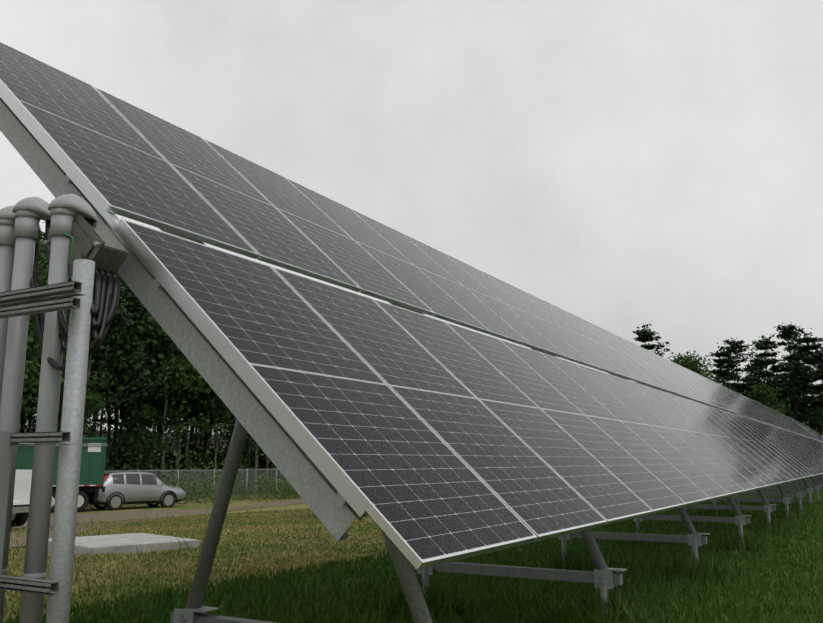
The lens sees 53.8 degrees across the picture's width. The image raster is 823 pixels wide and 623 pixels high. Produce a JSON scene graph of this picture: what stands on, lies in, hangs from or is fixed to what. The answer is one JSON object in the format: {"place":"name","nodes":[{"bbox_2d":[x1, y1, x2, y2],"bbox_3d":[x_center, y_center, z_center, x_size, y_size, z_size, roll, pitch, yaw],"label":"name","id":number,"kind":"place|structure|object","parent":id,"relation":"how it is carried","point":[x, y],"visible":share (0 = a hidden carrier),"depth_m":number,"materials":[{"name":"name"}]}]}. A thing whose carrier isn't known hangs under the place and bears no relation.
{"place":"outdoors","nodes":[
{"label":"outdoors","id":0,"kind":"place"},
{"bbox_2d":[9,498,305,548],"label":"dirt road","id":1,"kind":"structure","parent":0,"point":[103,516],"depth_m":33.57,"materials":[{"name":"brown soil"}]},
{"bbox_2d":[11,470,31,526],"bbox_3d":[-12.534,4.870,22.174,5.980,1.950,2.440,-6,-12,31],"label":"white vehicle","id":2,"kind":"object","parent":1,"relation":"on","point":[21,499],"visible":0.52,"depth_m":21.35,"materials":[{"name":"white paint"}]},
{"bbox_2d":[0,0,822,436],"label":"sky","id":3,"kind":"structure","parent":0,"point":[622,166],"materials":[{"name":"white"}]},
{"bbox_2d":[3,427,822,622],"bbox_3d":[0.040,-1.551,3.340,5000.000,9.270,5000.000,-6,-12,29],"label":"ground","id":4,"kind":"structure","parent":0,"point":[189,505],"depth_m":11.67,"materials":[{"name":"green plant"}]},
{"bbox_2d":[21,271,45,416],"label":"forest tree","id":5,"kind":"object","parent":4,"relation":"on","point":[33,404],"depth_m":47.97,"materials":[{"name":"green plant"}]},
{"bbox_2d":[22,317,63,399],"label":"forest tree","id":6,"kind":"object","parent":4,"relation":"on","point":[35,369],"visible":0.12,"depth_m":43.62,"materials":[{"name":"green plant"}]},
{"bbox_2d":[38,253,47,284],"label":"forest tree","id":7,"kind":"object","parent":4,"relation":"on","point":[39,260],"visible":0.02,"depth_m":48.48,"materials":[{"name":"green plant"}]},
{"bbox_2d":[20,237,68,432],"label":"forest tree","id":8,"kind":"object","parent":4,"relation":"on","point":[43,252],"visible":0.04,"depth_m":57.91,"materials":[{"name":"green plant"}]},
{"bbox_2d":[25,269,65,375],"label":"forest tree","id":9,"kind":"object","parent":4,"relation":"on","point":[31,321],"visible":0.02,"depth_m":46.05,"materials":[{"name":"green plant"}]},
{"bbox_2d":[0,259,94,622],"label":"conduit support rack","id":10,"kind":"object","parent":4,"relation":"on","point":[56,587],"visible":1,"depth_m":3.45,"materials":[{"name":"grey metal"}]},
{"bbox_2d":[0,432,13,575],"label":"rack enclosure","id":11,"kind":"object","parent":10,"relation":"attached to","point":[5,454],"visible":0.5,"depth_m":3.45,"materials":[{"name":"grey metal"}]},
{"bbox_2d":[0,194,97,622],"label":"conduit pipes","id":12,"kind":"object","parent":4,"relation":"on","point":[20,228],"visible":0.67,"depth_m":3.76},
{"bbox_2d":[63,232,74,260],"bbox_3d":[-1.590,-0.313,3.756,0.113,0.288,0.047,-6,-12,29],"label":"ground wire","id":13,"kind":"object","parent":12,"relation":"attached to","point":[72,245],"visible":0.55,"depth_m":3.72,"materials":[{"name":"green"}]},
{"bbox_2d":[30,217,119,370],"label":"cables","id":14,"kind":"object","parent":12,"relation":"attached to","point":[104,304],"visible":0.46,"depth_m":3.70,"materials":[{"name":"black plastic"}]},
{"bbox_2d":[43,212,128,279],"bbox_3d":[-1.543,-0.304,3.860,0.427,0.420,0.203,-6,-12,29],"label":"junction box","id":15,"kind":"object","parent":12,"relation":"attached to","point":[101,246],"visible":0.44,"depth_m":3.78,"materials":[{"name":"metal"}]},
{"bbox_2d":[20,256,95,420],"bbox_3d":[-22.550,3.044,45.848,8.322,15.412,10.015,-2,-11,8],"label":"forest tree","id":16,"kind":"object","parent":4,"relation":"on","point":[31,391],"visible":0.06,"depth_m":44.81,"materials":[{"name":"green plant"}]},
{"bbox_2d":[16,437,107,511],"bbox_3d":[-21.398,7.822,38.852,12.590,3.610,2.735,4,-11,-23],"label":"green chip trailer","id":17,"kind":"object","parent":4,"relation":"on","point":[92,465],"visible":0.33,"depth_m":39.86,"materials":[{"name":"paint"}]},
{"bbox_2d":[21,222,102,421],"bbox_3d":[-26.456,2.121,50.624,9.109,17.033,11.150,-3,-11,17],"label":"forest tree","id":18,"kind":"object","parent":4,"relation":"on","point":[43,260],"visible":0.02,"depth_m":52.87,"materials":[{"name":"green plant"}]},
{"bbox_2d":[19,348,113,432],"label":"forest tree","id":19,"kind":"object","parent":4,"relation":"on","point":[24,421],"depth_m":53.72,"materials":[{"name":"green plant"}]},
{"bbox_2d":[22,371,118,436],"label":"forest tree","id":20,"kind":"object","parent":4,"relation":"on","point":[90,398],"visible":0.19,"depth_m":47.94,"materials":[{"name":"green plant"}]},
{"bbox_2d":[57,355,101,430],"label":"forest tree","id":21,"kind":"object","parent":4,"relation":"on","point":[91,370],"visible":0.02,"depth_m":51.58,"materials":[{"name":"green plant"}]},
{"bbox_2d":[26,273,179,436],"bbox_3d":[-20.362,4.285,51.042,10.953,14.700,8.335,6,-12,-30],"label":"forest tree","id":22,"kind":"object","parent":4,"relation":"on","point":[103,368],"visible":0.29,"depth_m":51.74,"materials":[{"name":"green plant"}]},
{"bbox_2d":[99,401,113,436],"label":"forest tree","id":23,"kind":"object","parent":4,"relation":"on","point":[101,424],"visible":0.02,"depth_m":63.38,"materials":[{"name":"green plant"}]},
{"bbox_2d":[59,276,156,470],"bbox_3d":[-22.412,3.859,59.352,9.203,16.756,10.502,9,-14,-42],"label":"forest tree","id":24,"kind":"object","parent":4,"relation":"on","point":[108,438],"visible":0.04,"depth_m":58.37,"materials":[{"name":"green plant"}]},
{"bbox_2d":[48,533,200,555],"bbox_3d":[-4.398,3.526,12.164,1.800,0.210,1.701,-10,-14,43],"label":"concrete pad","id":25,"kind":"object","parent":4,"relation":"on","point":[115,543],"visible":0.5,"depth_m":11.80,"materials":[{"name":"grey concrete"}]},
{"bbox_2d":[85,471,185,509],"bbox_3d":[-14.465,9.355,42.465,4.950,1.912,2.332,9,-14,-42],"label":"silver suv","id":26,"kind":"object","parent":4,"relation":"on","point":[150,489],"visible":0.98,"depth_m":41.55,"materials":[{"name":"grey paint"}]},
{"bbox_2d":[87,277,183,470],"bbox_3d":[-20.039,4.747,55.108,9.290,14.990,8.841,3,-11,-15],"label":"forest tree","id":27,"kind":"object","parent":4,"relation":"on","point":[129,293],"visible":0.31,"depth_m":54.00,"materials":[{"name":"green plant"}]},
{"bbox_2d":[107,396,171,471],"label":"forest tree","id":28,"kind":"object","parent":4,"relation":"on","point":[135,439],"visible":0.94,"depth_m":51.48,"materials":[{"name":"green plant"}]},
{"bbox_2d":[128,401,169,455],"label":"forest tree","id":29,"kind":"object","parent":4,"relation":"on","point":[158,431],"depth_m":72.96,"materials":[{"name":"plant"}]},
{"bbox_2d":[93,296,217,469],"bbox_3d":[-17.424,4.225,58.535,12.202,16.956,9.413,-2,-11,11],"label":"forest tree","id":30,"kind":"object","parent":4,"relation":"on","point":[169,407],"visible":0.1,"depth_m":57.19,"materials":[{"name":"green plant"}]},
{"bbox_2d":[126,379,190,476],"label":"forest tree","id":31,"kind":"object","parent":4,"relation":"on","point":[161,437],"depth_m":61.02,"materials":[{"name":"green plant"}]},
{"bbox_2d":[19,403,300,508],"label":"undergrowth","id":32,"kind":"object","parent":4,"relation":"on","point":[283,491],"visible":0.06,"depth_m":53.97,"materials":[{"name":"green plant"}]},
{"bbox_2d":[130,393,200,475],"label":"forest tree","id":33,"kind":"object","parent":4,"relation":"on","point":[191,440],"depth_m":65.10,"materials":[{"name":"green plant"}]},
{"bbox_2d":[112,332,219,484],"bbox_3d":[-16.632,4.045,57.940,10.402,17.384,11.982,5,-12,-26],"label":"forest tree","id":34,"kind":"object","parent":4,"relation":"on","point":[177,452],"visible":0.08,"depth_m":57.97,"materials":[{"name":"green plant"}]},
{"bbox_2d":[129,304,234,480],"bbox_3d":[-17.106,4.928,56.264,8.503,15.561,7.767,-3,-11,17],"label":"forest tree","id":35,"kind":"object","parent":4,"relation":"on","point":[183,378],"visible":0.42,"depth_m":55.13,"materials":[{"name":"green plant"}]},
{"bbox_2d":[176,402,187,468],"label":"forest tree","id":36,"kind":"object","parent":4,"relation":"on","point":[184,448],"depth_m":67.88,"materials":[{"name":"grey plant"}]},
{"bbox_2d":[86,468,290,508],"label":"chain link fence","id":37,"kind":"object","parent":4,"relation":"on","point":[245,484],"visible":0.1,"depth_m":50.01,"materials":[{"name":"grey metal"}]},
{"bbox_2d":[194,428,197,452],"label":"forest tree","id":38,"kind":"object","parent":4,"relation":"on","point":[195,446],"depth_m":83.18,"materials":[{"name":"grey plant"}]},
{"bbox_2d":[164,373,232,485],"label":"forest tree","id":39,"kind":"object","parent":4,"relation":"on","point":[206,458],"depth_m":60.34,"materials":[{"name":"green plant"}]},
{"bbox_2d":[199,427,202,461],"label":"forest tree","id":40,"kind":"object","parent":4,"relation":"on","point":[201,441],"depth_m":73.17,"materials":[{"name":"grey plant"}]},
{"bbox_2d":[180,373,233,485],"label":"forest tree","id":41,"kind":"object","parent":4,"relation":"on","point":[213,413],"visible":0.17,"depth_m":59.02,"materials":[{"name":"green plant"}]},
{"bbox_2d":[202,392,260,491],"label":"forest tree","id":42,"kind":"object","parent":4,"relation":"on","point":[248,440],"visible":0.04,"depth_m":60.04,"materials":[{"name":"green plant"}]},
{"bbox_2d":[214,417,254,487],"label":"forest tree","id":43,"kind":"object","parent":4,"relation":"on","point":[248,460],"visible":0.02,"depth_m":63.61,"materials":[{"name":"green plant"}]},
{"bbox_2d":[228,427,258,478],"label":"forest tree","id":44,"kind":"object","parent":4,"relation":"on","point":[258,457],"depth_m":65.97,"materials":[{"name":"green plant"}]},
{"bbox_2d":[244,444,267,484],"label":"forest tree","id":45,"kind":"object","parent":4,"relation":"on","point":[266,455],"depth_m":65.98,"materials":[{"name":"grey plant"}]},
{"bbox_2d":[0,97,822,622],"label":"panel support frame","id":46,"kind":"object","parent":4,"relation":"on","point":[320,495],"visible":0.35,"depth_m":4.37,"materials":[{"name":"grey metal"}]},
{"bbox_2d":[0,89,368,516],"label":"solar array rail","id":47,"kind":"object","parent":46,"relation":"attached to","point":[112,219],"visible":0.67,"depth_m":3.62,"materials":[{"name":"silver metal"}]},
{"bbox_2d":[0,42,822,569],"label":"solar panels","id":48,"kind":"object","parent":46,"relation":"on","point":[432,440],"visible":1,"depth_m":5.36,"materials":[{"name":"black glass"}]},
{"bbox_2d":[632,324,680,396],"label":"pine","id":49,"kind":"object","parent":4,"relation":"on","point":[645,335],"visible":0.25,"depth_m":91.41,"materials":[{"name":"green plant"}]},
{"bbox_2d":[668,350,708,405],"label":"broadleaf tree","id":50,"kind":"object","parent":4,"relation":"on","point":[687,360],"visible":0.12,"depth_m":93.95,"materials":[{"name":"green plant"}]},
{"bbox_2d":[679,351,733,413],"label":"broadleaf tree","id":51,"kind":"object","parent":4,"relation":"on","point":[706,374],"visible":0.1,"depth_m":94.23,"materials":[{"name":"green plant"}]},
{"bbox_2d":[711,376,730,383],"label":"pine","id":52,"kind":"object","parent":4,"relation":"on","point":[720,380],"visible":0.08,"depth_m":106.24,"materials":[{"name":"green plant"}]},
{"bbox_2d":[704,343,754,414],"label":"pine","id":53,"kind":"object","parent":4,"relation":"on","point":[720,370],"visible":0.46,"depth_m":97.78,"materials":[{"name":"green plant"}]},
{"bbox_2d":[724,371,741,384],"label":"pine","id":54,"kind":"object","parent":4,"relation":"on","point":[739,376],"visible":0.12,"depth_m":143.00,"materials":[{"name":"green plant"}]},
{"bbox_2d":[713,338,784,418],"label":"pine","id":55,"kind":"object","parent":4,"relation":"on","point":[734,346],"visible":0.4,"depth_m":100.21,"materials":[{"name":"green plant"}]},
{"bbox_2d":[740,374,759,397],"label":"pine","id":56,"kind":"object","parent":4,"relation":"on","point":[749,381],"visible":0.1,"depth_m":102.72,"materials":[{"name":"green plant"}]},
{"bbox_2d":[741,361,765,392],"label":"pine","id":57,"kind":"object","parent":4,"relation":"on","point":[751,374],"visible":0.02,"depth_m":123.01,"materials":[{"name":"green plant"}]},
{"bbox_2d":[747,358,767,391],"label":"pine","id":58,"kind":"object","parent":4,"relation":"on","point":[751,366],"visible":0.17,"depth_m":111.67,"materials":[{"name":"green plant"}]},
{"bbox_2d":[744,383,792,419],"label":"broadleaf tree","id":59,"kind":"object","parent":4,"relation":"on","point":[764,395],"visible":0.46,"depth_m":96.44,"materials":[{"name":"green plant"}]},
{"bbox_2d":[741,334,807,417],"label":"pine","id":60,"kind":"object","parent":4,"relation":"on","point":[765,343],"visible":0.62,"depth_m":100.27,"materials":[{"name":"green plant"}]},
{"bbox_2d":[767,360,811,422],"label":"pine","id":61,"kind":"object","parent":4,"relation":"on","point":[774,368],"visible":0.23,"depth_m":105.49,"materials":[{"name":"green plant"}]},
{"bbox_2d":[770,387,809,423],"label":"broadleaf tree","id":62,"kind":"object","parent":4,"relation":"on","point":[777,396],"visible":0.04,"depth_m":104.88,"materials":[{"name":"green plant"}]},
{"bbox_2d":[774,361,809,422],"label":"pine","id":63,"kind":"object","parent":4,"relation":"on","point":[785,372],"visible":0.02,"depth_m":134.31,"materials":[{"name":"green plant"}]},
{"bbox_2d":[771,322,822,421],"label":"pine","id":64,"kind":"object","parent":4,"relation":"on","point":[787,334],"visible":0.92,"depth_m":100.60,"materials":[{"name":"green plant"}]},
{"bbox_2d":[778,351,818,431],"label":"pine","id":65,"kind":"object","parent":4,"relation":"on","point":[799,373],"visible":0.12,"depth_m":111.91,"materials":[{"name":"green plant"}]},
{"bbox_2d":[777,328,822,430],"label":"pine","id":66,"kind":"object","parent":4,"relation":"on","point":[810,359],"visible":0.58,"depth_m":102.92,"materials":[{"name":"green plant"}]},
{"bbox_2d":[787,369,822,434],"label":"pine","id":67,"kind":"object","parent":4,"relation":"on","point":[805,385],"visible":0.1,"depth_m":104.66,"materials":[{"name":"green plant"}]},
{"bbox_2d":[801,343,822,414],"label":"pine","id":68,"kind":"object","parent":4,"relation":"on","point":[819,366],"visible":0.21,"depth_m":106.25,"materials":[{"name":"green plant"}]},
{"bbox_2d":[802,344,822,416],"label":"pine","id":69,"kind":"object","parent":4,"relation":"on","point":[817,371],"visible":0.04,"depth_m":122.89,"materials":[{"name":"green plant"}]},
{"bbox_2d":[808,384,822,435],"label":"broadleaf tree","id":70,"kind":"object","parent":4,"relation":"on","point":[817,420],"visible":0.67,"depth_m":100.55,"materials":[{"name":"green plant"}]},
{"bbox_2d":[812,365,822,432],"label":"pine","id":71,"kind":"object","parent":4,"relation":"on","point":[820,404],"visible":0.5,"depth_m":100.40,"materials":[{"name":"green plant"}]},
{"bbox_3d":[31.233,10.555,60.823,3.260,4.009,16.096,-6,-12,29],"label":"solar array racking","id":72,"kind":"object","parent":4,"relation":"on","visible":0},
{"bbox_2d":[793,419,822,441],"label":"solar modules","id":73,"kind":"object","parent":72,"relation":"attached to","point":[814,433],"visible":0.98,"depth_m":58.88,"materials":[{"name":"grey glass"}]}
]}

